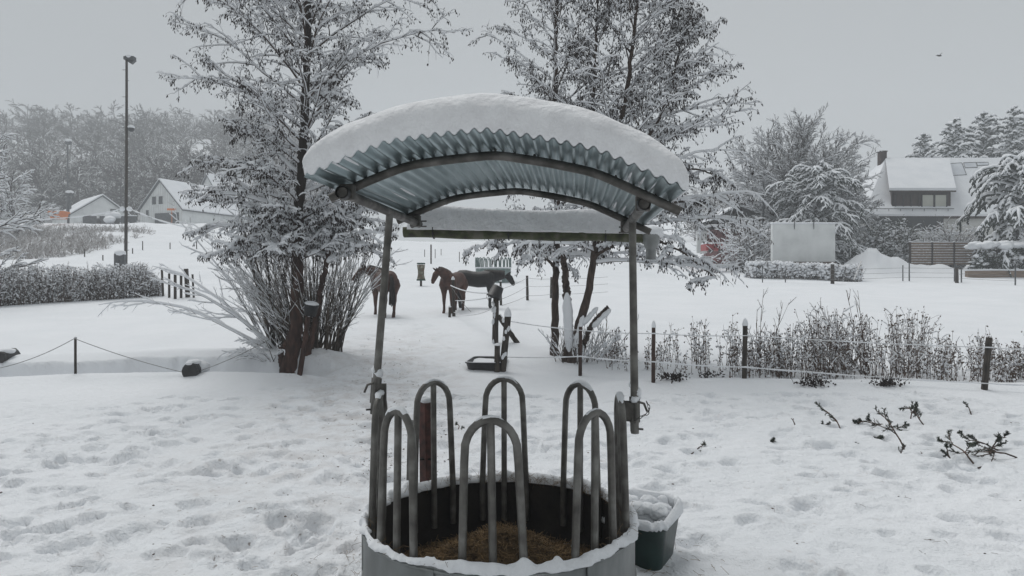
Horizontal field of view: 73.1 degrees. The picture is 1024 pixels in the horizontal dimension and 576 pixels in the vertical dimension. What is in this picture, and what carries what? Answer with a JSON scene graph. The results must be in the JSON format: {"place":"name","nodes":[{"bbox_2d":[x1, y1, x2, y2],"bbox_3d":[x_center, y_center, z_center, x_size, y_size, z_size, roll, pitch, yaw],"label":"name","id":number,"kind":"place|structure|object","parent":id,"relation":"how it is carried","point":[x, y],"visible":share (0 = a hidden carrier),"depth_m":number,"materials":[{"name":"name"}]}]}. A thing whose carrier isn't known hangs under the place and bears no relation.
{"place":"outdoors","nodes":[
{"label":"outdoors","id":0,"kind":"place"},
{"bbox_2d":[0,139,1023,575],"bbox_3d":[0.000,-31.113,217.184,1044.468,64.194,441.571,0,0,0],"label":"snowy ground","id":1,"kind":"structure","parent":0,"point":[84,483],"depth_m":9.70,"materials":[{"name":"snow"}]},
{"bbox_2d":[0,130,16,203],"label":"snowy tree","id":2,"kind":"object","parent":1,"relation":"on","point":[4,135],"visible":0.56,"depth_m":90.53,"materials":[{"name":"snow"}]},
{"bbox_2d":[0,348,20,362],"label":"log end","id":3,"kind":"object","parent":1,"relation":"on","point":[6,354],"visible":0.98,"depth_m":14.78,"materials":[{"name":"black wood"}]},
{"bbox_2d":[0,142,49,275],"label":"bare tree","id":4,"kind":"object","parent":1,"relation":"on","point":[13,219],"visible":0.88,"depth_m":27.01,"materials":[{"name":"grey wood"}]},
{"bbox_2d":[0,166,61,235],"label":"snowy tree","id":5,"kind":"object","parent":1,"relation":"on","point":[12,206],"visible":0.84,"depth_m":74.20,"materials":[{"name":"white plant"}]},
{"bbox_2d":[47,210,69,218],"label":"grit bin","id":6,"kind":"object","parent":1,"relation":"on","point":[62,213],"visible":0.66,"depth_m":89.40,"materials":[{"name":"orange plastic"}]},
{"bbox_2d":[65,139,71,198],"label":"street lamp","id":7,"kind":"object","parent":1,"relation":"on","point":[68,142],"visible":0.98,"depth_m":117.75,"materials":[{"name":"grey metal"}]},
{"bbox_2d":[65,190,73,223],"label":"street lamp","id":8,"kind":"object","parent":1,"relation":"on","point":[69,193],"visible":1,"depth_m":91.83,"materials":[{"name":"grey metal"}]},
{"bbox_2d":[0,222,155,259],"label":"bank brushwood","id":9,"kind":"object","parent":1,"relation":"on","point":[80,243],"visible":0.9,"depth_m":68.06,"materials":[{"name":"plant"}]},
{"bbox_2d":[0,261,161,305],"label":"hedge","id":10,"kind":"object","parent":1,"relation":"on","point":[20,288],"visible":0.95,"depth_m":27.51,"materials":[{"name":"white"}]},
{"bbox_2d":[51,194,130,222],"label":"house","id":11,"kind":"structure","parent":1,"relation":"on","point":[101,203],"depth_m":104.64,"materials":[{"name":"grey metal"}]},
{"bbox_2d":[96,211,122,223],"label":"parked car","id":12,"kind":"object","parent":1,"relation":"on","point":[114,217],"visible":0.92,"depth_m":94.64,"materials":[{"name":"grey metal"}]},
{"bbox_2d":[82,215,136,223],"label":"garden wall","id":13,"kind":"structure","parent":1,"relation":"on","point":[92,219],"depth_m":96.81,"materials":[{"name":"grey concrete"}]},
{"bbox_2d":[114,250,126,269],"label":"meter box","id":14,"kind":"object","parent":1,"relation":"on","point":[120,256],"visible":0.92,"depth_m":44.74,"materials":[{"name":"grey metal"}]},
{"bbox_2d":[119,54,135,264],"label":"lamp post","id":15,"kind":"object","parent":1,"relation":"on","point":[129,58],"visible":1,"depth_m":45.97,"materials":[{"name":"grey metal"}]},
{"bbox_2d":[0,209,119,221],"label":"overhead cable","id":16,"kind":"object","parent":15,"relation":"attached to","point":[67,217],"visible":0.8,"depth_m":46.04,"materials":[{"name":"grey metal"}]},
{"bbox_2d":[131,209,242,235],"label":"overhead cable","id":17,"kind":"object","parent":15,"relation":"attached to","point":[173,223],"visible":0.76,"depth_m":42.54,"materials":[{"name":"grey metal"}]},
{"bbox_2d":[0,336,269,373],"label":"rope fence","id":18,"kind":"object","parent":1,"relation":"on","point":[75,354],"visible":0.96,"depth_m":13.69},
{"bbox_2d":[161,270,163,295],"bbox_3d":[-14.935,-0.157,29.498,0.147,1.253,0.098,0,0,0],"label":"fence stake","id":19,"kind":"object","parent":1,"relation":"on","point":[162,284],"visible":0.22,"depth_m":29.46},
{"bbox_2d":[168,273,170,297],"bbox_3d":[-14.406,-0.047,28.999,0.095,1.135,0.096,0,0,0],"label":"fence stake","id":20,"kind":"object","parent":1,"relation":"on","point":[169,295],"visible":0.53,"depth_m":28.97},
{"bbox_2d":[0,99,347,222],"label":"wooded hillside","id":21,"kind":"structure","parent":1,"relation":"on","point":[85,180],"depth_m":173.43,"materials":[{"name":"plant"}]},
{"bbox_2d":[174,275,176,298],"bbox_3d":[-13.963,-0.026,28.599,0.116,1.198,0.119,0,0,0],"label":"fence stake","id":22,"kind":"object","parent":1,"relation":"on","point":[175,288],"visible":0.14,"depth_m":28.56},
{"bbox_2d":[180,276,182,297],"bbox_3d":[-13.836,-0.029,28.851,0.106,1.127,0.103,0,0,0],"label":"fence stake","id":23,"kind":"object","parent":1,"relation":"on","point":[181,294],"depth_m":28.82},
{"bbox_2d":[184,269,189,296],"bbox_3d":[-13.680,-0.152,29.050,0.261,1.321,0.190,0,0,0],"label":"fence stake","id":24,"kind":"object","parent":1,"relation":"on","point":[186,280],"visible":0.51,"depth_m":28.97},
{"bbox_2d":[137,178,244,223],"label":"house","id":25,"kind":"structure","parent":1,"relation":"on","point":[162,193],"depth_m":100.41,"materials":[{"name":"grey metal"}]},
{"bbox_2d":[151,196,156,204],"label":"window","id":26,"kind":"structure","parent":25,"relation":"in","point":[154,198],"depth_m":100.29,"materials":[{"name":"white glass"}]},
{"bbox_2d":[158,196,163,204],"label":"window","id":27,"kind":"structure","parent":25,"relation":"in","point":[160,198],"depth_m":99.81,"materials":[{"name":"white glass"}]},
{"bbox_2d":[155,212,178,223],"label":"garage door","id":28,"kind":"structure","parent":25,"relation":"in","point":[162,216],"depth_m":99.39,"materials":[{"name":"grey metal"}]},
{"bbox_2d":[97,160,285,347],"bbox_3d":[-7.191,-0.810,15.549,3.765,4.483,2.438,0,0,12],"label":"hazel shrub","id":29,"kind":"object","parent":1,"relation":"on","point":[231,311],"visible":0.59,"depth_m":15.49,"materials":[{"name":"white plant"}]},
{"bbox_2d":[182,359,209,376],"bbox_3d":[-6.408,1.634,13.922,0.509,0.425,0.699,0,0,0],"label":"log end","id":30,"kind":"object","parent":1,"relation":"on","point":[193,367],"visible":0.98,"depth_m":13.64,"materials":[{"name":"black wood"}]},
{"bbox_2d":[201,173,278,222],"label":"house","id":31,"kind":"structure","parent":1,"relation":"on","point":[209,178],"depth_m":122.43,"materials":[{"name":"grey metal"}]},
{"bbox_2d":[217,322,284,362],"bbox_3d":[-5.376,1.236,15.027,2.178,1.003,1.370,0,1,42],"label":"hazel shrub","id":32,"kind":"object","parent":1,"relation":"on","point":[248,355],"visible":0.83,"depth_m":14.95,"materials":[{"name":"white plant"}]},
{"bbox_2d":[297,316,309,375],"bbox_3d":[-4.403,1.189,14.643,0.318,1.360,0.147,0,0,0],"label":"wooden stake","id":33,"kind":"object","parent":1,"relation":"on","point":[303,347],"visible":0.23,"depth_m":14.61,"materials":[{"name":"brown wood"}]},
{"bbox_2d":[208,205,410,351],"bbox_3d":[-4.681,-0.321,15.928,4.410,3.564,4.191,0,0,-27],"label":"hazel shrub","id":34,"kind":"object","parent":1,"relation":"on","point":[278,314],"visible":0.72,"depth_m":15.31,"materials":[{"name":"white plant"}]},
{"bbox_2d":[155,0,472,372],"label":"alder tree","id":35,"kind":"object","parent":1,"relation":"on","point":[328,231],"visible":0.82,"depth_m":14.47,"materials":[{"name":"grey plant"}]},
{"bbox_2d":[304,299,319,316],"bbox_3d":[-4.208,0.403,14.465,0.327,0.353,0.324,10,6,0],"label":"black bucket","id":36,"kind":"object","parent":35,"relation":"hanging from","point":[310,308],"visible":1,"depth_m":14.36,"materials":[{"name":"plastic"}]},
{"bbox_2d":[352,264,400,317],"bbox_3d":[-4.329,0.090,23.121,1.966,1.841,1.147,0,0,40],"label":"bay horse","id":37,"kind":"object","parent":1,"relation":"on","point":[394,285],"visible":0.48,"depth_m":22.58},
{"bbox_2d":[406,420,412,482],"bbox_3d":[-0.758,1.490,5.126,0.079,1.013,0.079,0,0,0],"label":"grey pipe","id":38,"kind":"object","parent":1,"relation":"on","point":[407,477],"visible":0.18,"depth_m":5.11,"materials":[{"name":"metal"}]},
{"bbox_2d":[416,263,425,285],"bbox_3d":[-4.685,-0.653,35.547,0.466,1.317,0.454,0,0,0],"label":"mineral feeder","id":39,"kind":"object","parent":1,"relation":"on","point":[420,276],"visible":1,"depth_m":35.39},
{"bbox_2d":[419,395,430,481],"bbox_3d":[-0.645,1.397,5.242,0.130,1.174,0.127,0,0,-32],"label":"red post","id":40,"kind":"object","parent":1,"relation":"on","point":[425,440],"visible":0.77,"depth_m":5.20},
{"bbox_2d":[430,245,431,263],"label":"field stake","id":41,"kind":"object","parent":1,"relation":"on","point":[430,254],"visible":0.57,"depth_m":52.55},
{"bbox_2d":[431,267,468,313],"bbox_3d":[-2.112,0.097,24.380,0.732,1.685,2.206,0,0,16],"label":"bay horse","id":42,"kind":"object","parent":1,"relation":"on","point":[447,275],"visible":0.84,"depth_m":23.93},
{"bbox_2d":[448,277,490,316],"bbox_3d":[-1.103,0.352,20.157,0.430,1.454,5.870,0,0,-17],"label":"horse fence","id":43,"kind":"object","parent":1,"relation":"on","point":[453,298],"visible":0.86,"depth_m":22.57,"materials":[{"name":"white wood"}]},
{"bbox_2d":[457,269,514,308],"bbox_3d":[-1.115,0.069,25.986,2.472,1.533,0.732,0,0,4],"label":"black horse","id":44,"kind":"object","parent":1,"relation":"on","point":[487,278],"visible":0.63,"depth_m":25.80},
{"bbox_2d":[465,356,507,370],"bbox_3d":[-0.546,1.646,15.011,0.811,0.214,1.288,0,0,6],"label":"feed trough","id":45,"kind":"object","parent":1,"relation":"on","point":[479,365],"visible":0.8,"depth_m":14.45,"materials":[{"name":"metal"}]},
{"bbox_2d":[475,257,510,282],"bbox_3d":[-1.086,-0.989,39.994,2.130,1.564,2.130,0,0,0],"label":"round hay feeder","id":46,"kind":"object","parent":1,"relation":"on","point":[479,264],"visible":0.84,"depth_m":39.27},
{"bbox_2d":[491,298,498,343],"bbox_3d":[-0.423,0.872,17.287,0.158,1.248,0.190,0,0,22],"label":"gate post","id":47,"kind":"object","parent":1,"relation":"on","point":[495,311],"visible":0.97,"depth_m":17.24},
{"bbox_2d":[486,284,502,302],"bbox_3d":[-0.423,0.154,17.251,0.387,0.464,0.384,24,-8,0],"label":"black bucket","id":48,"kind":"object","parent":47,"relation":"on","point":[495,291],"visible":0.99,"depth_m":17.13,"materials":[{"name":"plastic"}]},
{"bbox_2d":[302,93,688,575],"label":"round hay feeder","id":49,"kind":"object","parent":1,"relation":"on","point":[417,166],"visible":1,"depth_m":4.00,"materials":[{"name":"metal"}]},
{"bbox_2d":[401,518,590,564],"bbox_3d":[-0.082,1.706,4.459,1.588,0.492,1.564,0,0,0],"label":"hay heap","id":50,"kind":"object","parent":1,"relation":"on","point":[507,546],"visible":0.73,"depth_m":4.35,"materials":[{"name":"plant"}]},
{"bbox_2d":[494,343,500,371],"bbox_3d":[-0.308,1.504,14.411,0.141,0.714,0.140,0,0,0],"label":"short post","id":51,"kind":"object","parent":1,"relation":"on","point":[497,356],"visible":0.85,"depth_m":14.36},
{"bbox_2d":[500,307,510,371],"bbox_3d":[-0.147,1.131,14.451,0.272,1.475,0.175,0,0,0],"label":"corner post","id":52,"kind":"object","parent":1,"relation":"on","point":[506,320],"visible":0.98,"depth_m":14.40,"materials":[{"name":"wood"}]},
{"bbox_2d":[498,314,519,342],"bbox_3d":[-0.065,1.089,17.332,0.655,0.877,0.132,0,0,-6],"label":"brace timber","id":53,"kind":"object","parent":1,"relation":"on","point":[513,337],"visible":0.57,"depth_m":17.29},
{"bbox_2d":[0,336,1020,568],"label":"dirt specks","id":54,"kind":"object","parent":1,"relation":"on","point":[455,448],"visible":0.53,"depth_m":7.56,"materials":[{"name":"brown soil"}]},
{"bbox_2d":[254,470,768,575],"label":"loose straw","id":55,"kind":"object","parent":1,"relation":"on","point":[557,482],"visible":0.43,"depth_m":4.84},
{"bbox_2d":[499,276,601,304],"bbox_3d":[0.265,0.169,24.246,3.539,1.310,12.445,0,0,20],"label":"wire fence","id":56,"kind":"object","parent":1,"relation":"on","point":[527,292],"visible":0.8,"depth_m":28.82,"materials":[{"name":"grey metal"}]},
{"bbox_2d":[468,0,661,355],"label":"alder tree","id":57,"kind":"object","parent":1,"relation":"on","point":[556,5],"visible":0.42,"depth_m":15.87,"materials":[{"name":"grey plant"}]},
{"bbox_2d":[538,323,621,363],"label":"alder suckers","id":58,"kind":"object","parent":1,"relation":"on","point":[599,345],"visible":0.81,"depth_m":15.06,"materials":[{"name":"white"}]},
{"bbox_2d":[584,314,638,356],"bbox_3d":[2.192,1.056,15.735,1.496,1.147,0.651,0,0,0],"label":"leafless sapling","id":59,"kind":"object","parent":1,"relation":"on","point":[609,336],"visible":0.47,"depth_m":15.57,"materials":[{"name":"white"}]},
{"bbox_2d":[461,0,778,362],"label":"alder tree","id":60,"kind":"object","parent":1,"relation":"on","point":[690,17],"visible":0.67,"depth_m":14.94,"materials":[{"name":"grey plant"}]},
{"bbox_2d":[601,487,682,570],"bbox_3d":[0.936,1.780,5.053,0.553,0.473,0.580,0,0,29],"label":"water trough","id":61,"kind":"object","parent":1,"relation":"on","point":[659,514],"visible":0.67,"depth_m":4.89,"materials":[{"name":"green plastic"}]},
{"bbox_2d":[653,362,691,383],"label":"dark tuft","id":62,"kind":"object","parent":1,"relation":"on","point":[678,376],"visible":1,"depth_m":12.72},
{"bbox_2d":[696,231,706,252],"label":"pale wall","id":63,"kind":"structure","parent":1,"relation":"on","point":[698,245],"depth_m":60.83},
{"bbox_2d":[678,204,728,256],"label":"snowy shrub","id":64,"kind":"object","parent":1,"relation":"on","point":[693,234],"visible":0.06,"depth_m":63.80,"materials":[{"name":"grey wood"}]},
{"bbox_2d":[689,363,725,377],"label":"dark tuft","id":65,"kind":"object","parent":1,"relation":"on","point":[707,374],"visible":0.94,"depth_m":13.65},
{"bbox_2d":[701,242,725,252],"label":"red trailer","id":66,"kind":"object","parent":1,"relation":"on","point":[704,247],"visible":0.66,"depth_m":54.98,"materials":[{"name":"metal"}]},
{"bbox_2d":[695,205,773,263],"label":"red barn","id":67,"kind":"structure","parent":1,"relation":"on","point":[749,212],"depth_m":59.97,"materials":[{"name":"brown wood"}]},
{"bbox_2d":[702,214,777,271],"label":"snowy shrub","id":68,"kind":"object","parent":1,"relation":"on","point":[756,249],"visible":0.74,"depth_m":51.35,"materials":[{"name":"white plant"}]},
{"bbox_2d":[762,181,763,236],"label":"garden pole","id":69,"kind":"object","parent":1,"relation":"on","point":[763,207],"visible":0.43,"depth_m":56.90,"materials":[{"name":"grey metal"}]},
{"bbox_2d":[508,318,1023,389],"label":"rope fence","id":70,"kind":"object","parent":1,"relation":"on","point":[984,383],"visible":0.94,"depth_m":12.64,"materials":[{"name":"wood"}]},
{"bbox_2d":[677,176,862,240],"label":"distant wood","id":71,"kind":"object","parent":1,"relation":"on","point":[717,201],"visible":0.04,"depth_m":134.93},
{"bbox_2d":[750,288,795,369],"bbox_3d":[5.364,0.879,14.285,0.842,1.781,0.523,0,0,-15],"label":"leafless sapling","id":72,"kind":"object","parent":1,"relation":"on","point":[779,315],"visible":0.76,"depth_m":14.28,"materials":[{"name":"white"}]},
{"bbox_2d":[770,221,835,263],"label":"billboard","id":73,"kind":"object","parent":1,"relation":"on","point":[804,242],"depth_m":47.98,"materials":[{"name":"white"}]},
{"bbox_2d":[722,102,884,243],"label":"round bare tree","id":74,"kind":"object","parent":1,"relation":"on","point":[793,154],"visible":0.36,"depth_m":58.02,"materials":[{"name":"grey plant"}]},
{"bbox_2d":[584,305,1023,382],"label":"dry weeds","id":75,"kind":"object","parent":1,"relation":"on","point":[1009,361],"visible":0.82,"depth_m":13.82,"materials":[{"name":"grey plant"}]},
{"bbox_2d":[743,260,865,281],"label":"hedge","id":76,"kind":"object","parent":1,"relation":"on","point":[808,270],"visible":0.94,"depth_m":45.25,"materials":[{"name":"grey plant"}]},
{"bbox_2d":[789,370,835,387],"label":"dark tuft","id":77,"kind":"object","parent":1,"relation":"on","point":[819,381],"visible":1,"depth_m":12.40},
{"bbox_2d":[763,160,871,264],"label":"snowy conifer","id":78,"kind":"object","parent":1,"relation":"on","point":[813,186],"visible":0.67,"depth_m":53.35,"materials":[{"name":"grey wood"}]},
{"bbox_2d":[814,401,840,428],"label":"fir branch","id":79,"kind":"object","parent":1,"relation":"on","point":[821,408],"visible":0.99,"depth_m":9.37,"materials":[{"name":"green plant"}]},
{"bbox_2d":[810,289,875,374],"bbox_3d":[6.743,0.909,14.030,1.130,1.803,1.532,0,0,16],"label":"leafless sapling","id":80,"kind":"object","parent":1,"relation":"on","point":[854,364],"visible":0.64,"depth_m":13.95,"materials":[{"name":"white"}]},
{"bbox_2d":[835,219,893,263],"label":"snowy shrub","id":81,"kind":"object","parent":1,"relation":"on","point":[857,238],"visible":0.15,"depth_m":54.75,"materials":[{"name":"plant"}]},
{"bbox_2d":[852,412,881,426],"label":"fir branch","id":82,"kind":"object","parent":1,"relation":"on","point":[858,420],"visible":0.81,"depth_m":9.54,"materials":[{"name":"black plant"}]},
{"bbox_2d":[863,405,904,448],"bbox_3d":[4.375,1.663,8.188,0.342,0.482,0.472,0,0,0],"label":"fir branch","id":83,"kind":"object","parent":1,"relation":"on","point":[890,425],"visible":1,"depth_m":8.19,"materials":[{"name":"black plant"}]},
{"bbox_2d":[861,369,909,386],"bbox_3d":[6.674,1.616,12.332,0.866,0.383,0.400,0,0,0],"label":"dark tuft","id":84,"kind":"object","parent":1,"relation":"on","point":[885,382],"visible":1,"depth_m":12.33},
{"bbox_2d":[762,262,1015,284],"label":"garden wire fence","id":85,"kind":"object","parent":1,"relation":"on","point":[956,275],"visible":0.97,"depth_m":42.22,"materials":[{"name":"grey metal"}]},
{"bbox_2d":[858,216,933,262],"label":"evergreen shrub","id":86,"kind":"object","parent":1,"relation":"on","point":[898,248],"visible":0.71,"depth_m":54.27,"materials":[{"name":"grey plant"}]},
{"bbox_2d":[883,414,909,430],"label":"fir branch","id":87,"kind":"object","parent":1,"relation":"on","point":[905,425],"visible":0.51,"depth_m":9.13,"materials":[{"name":"green plant"}]},
{"bbox_2d":[898,443,906,452],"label":"fir branch","id":88,"kind":"object","parent":1,"relation":"on","point":[902,449],"visible":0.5,"depth_m":7.80,"materials":[{"name":"green plant"}]},
{"bbox_2d":[898,405,923,424],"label":"fir branch","id":89,"kind":"object","parent":1,"relation":"on","point":[917,412],"visible":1,"depth_m":9.48,"materials":[{"name":"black plant"}]},
{"bbox_2d":[909,401,917,418],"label":"fir branch","id":90,"kind":"object","parent":1,"relation":"on","point":[912,405],"visible":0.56,"depth_m":9.84,"materials":[{"name":"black plant"}]},
{"bbox_2d":[904,132,941,157],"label":"snowy pine","id":91,"kind":"object","parent":1,"relation":"on","point":[921,147],"visible":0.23,"depth_m":99.43,"materials":[{"name":"white wood"}]},
{"bbox_2d":[849,151,1023,249],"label":"house","id":92,"kind":"structure","parent":1,"relation":"on","point":[915,191],"depth_m":63.91,"materials":[{"name":"white wood"}]},
{"bbox_2d":[877,217,942,230],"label":"lower window","id":93,"kind":"structure","parent":92,"relation":"in","point":[913,221],"depth_m":62.89,"materials":[{"name":"grey glass"}]},
{"bbox_2d":[921,194,933,206],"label":"window","id":94,"kind":"structure","parent":92,"relation":"in","point":[926,200],"depth_m":63.58,"materials":[{"name":"white glass"}]},
{"bbox_2d":[934,194,946,206],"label":"window","id":95,"kind":"structure","parent":92,"relation":"in","point":[939,200],"depth_m":63.58,"materials":[{"name":"white glass"}]},
{"bbox_2d":[909,241,976,267],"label":"slatted fence","id":96,"kind":"object","parent":1,"relation":"on","point":[931,259],"visible":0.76,"depth_m":51.96,"materials":[{"name":"brown wood"}]},
{"bbox_2d":[940,442,950,457],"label":"fir branch","id":97,"kind":"object","parent":1,"relation":"on","point":[946,445],"visible":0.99,"depth_m":7.66,"materials":[{"name":"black plant"}]},
{"bbox_2d":[911,215,986,268],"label":"snowy shrub","id":98,"kind":"object","parent":1,"relation":"on","point":[951,236],"visible":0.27,"depth_m":55.34,"materials":[{"name":"white plant"}]},
{"bbox_2d":[925,117,980,157],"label":"snowy pine","id":99,"kind":"object","parent":1,"relation":"on","point":[954,130],"visible":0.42,"depth_m":91.30,"materials":[{"name":"white wood"}]},
{"bbox_2d":[936,429,975,463],"bbox_3d":[5.059,1.771,7.802,0.198,0.321,0.465,0,0,-20],"label":"fir branch","id":100,"kind":"object","parent":1,"relation":"on","point":[939,439],"visible":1,"depth_m":7.75,"materials":[{"name":"green plant"}]},
{"bbox_2d":[959,430,999,455],"bbox_3d":[5.484,1.803,8.061,0.356,0.277,0.384,0,0,-36],"label":"fir branch","id":101,"kind":"object","parent":1,"relation":"on","point":[969,436],"visible":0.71,"depth_m":8.07,"materials":[{"name":"green plant"}]},
{"bbox_2d":[960,111,1004,157],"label":"snowy pine","id":102,"kind":"object","parent":1,"relation":"on","point":[986,139],"visible":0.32,"depth_m":95.07,"materials":[{"name":"white wood"}]},
{"bbox_2d":[948,441,1017,457],"bbox_3d":[5.312,1.913,7.804,0.775,0.410,0.331,0,0,0],"label":"fir branch","id":103,"kind":"object","parent":1,"relation":"on","point":[977,450],"visible":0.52,"depth_m":7.78,"materials":[{"name":"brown plant"}]},
{"bbox_2d":[977,443,1001,468],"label":"fir branch","id":104,"kind":"object","parent":1,"relation":"on","point":[992,451],"visible":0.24,"depth_m":7.71,"materials":[{"name":"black plant"}]},
{"bbox_2d":[957,151,1023,277],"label":"snowy conifer","id":105,"kind":"object","parent":1,"relation":"on","point":[1005,174],"visible":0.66,"depth_m":49.70,"materials":[{"name":"snow"}]},
{"bbox_2d":[963,269,1023,277],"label":"retaining wall","id":106,"kind":"structure","parent":1,"relation":"on","point":[987,273],"depth_m":47.04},
{"bbox_2d":[964,240,1023,268],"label":"evergreen hedge","id":107,"kind":"object","parent":1,"relation":"on","point":[992,260],"visible":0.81,"depth_m":47.83,"materials":[{"name":"white plant"}]},
{"bbox_2d":[991,430,1010,448],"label":"fir branch","id":108,"kind":"object","parent":1,"relation":"on","point":[999,438],"visible":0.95,"depth_m":8.05,"materials":[{"name":"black plant"}]},
{"bbox_2d":[991,105,1023,156],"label":"snowy pine","id":109,"kind":"object","parent":1,"relation":"on","point":[1010,133],"visible":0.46,"depth_m":91.54,"materials":[{"name":"white wood"}]},
{"bbox_2d":[1009,110,1023,149],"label":"snowy pine","id":110,"kind":"object","parent":1,"relation":"on","point":[1022,124],"visible":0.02,"depth_m":98.03,"materials":[{"name":"white wood"}]},
{"bbox_2d":[0,0,1023,241],"label":"sky","id":111,"kind":"structure","parent":0,"point":[877,67],"materials":[{"name":"grey"}]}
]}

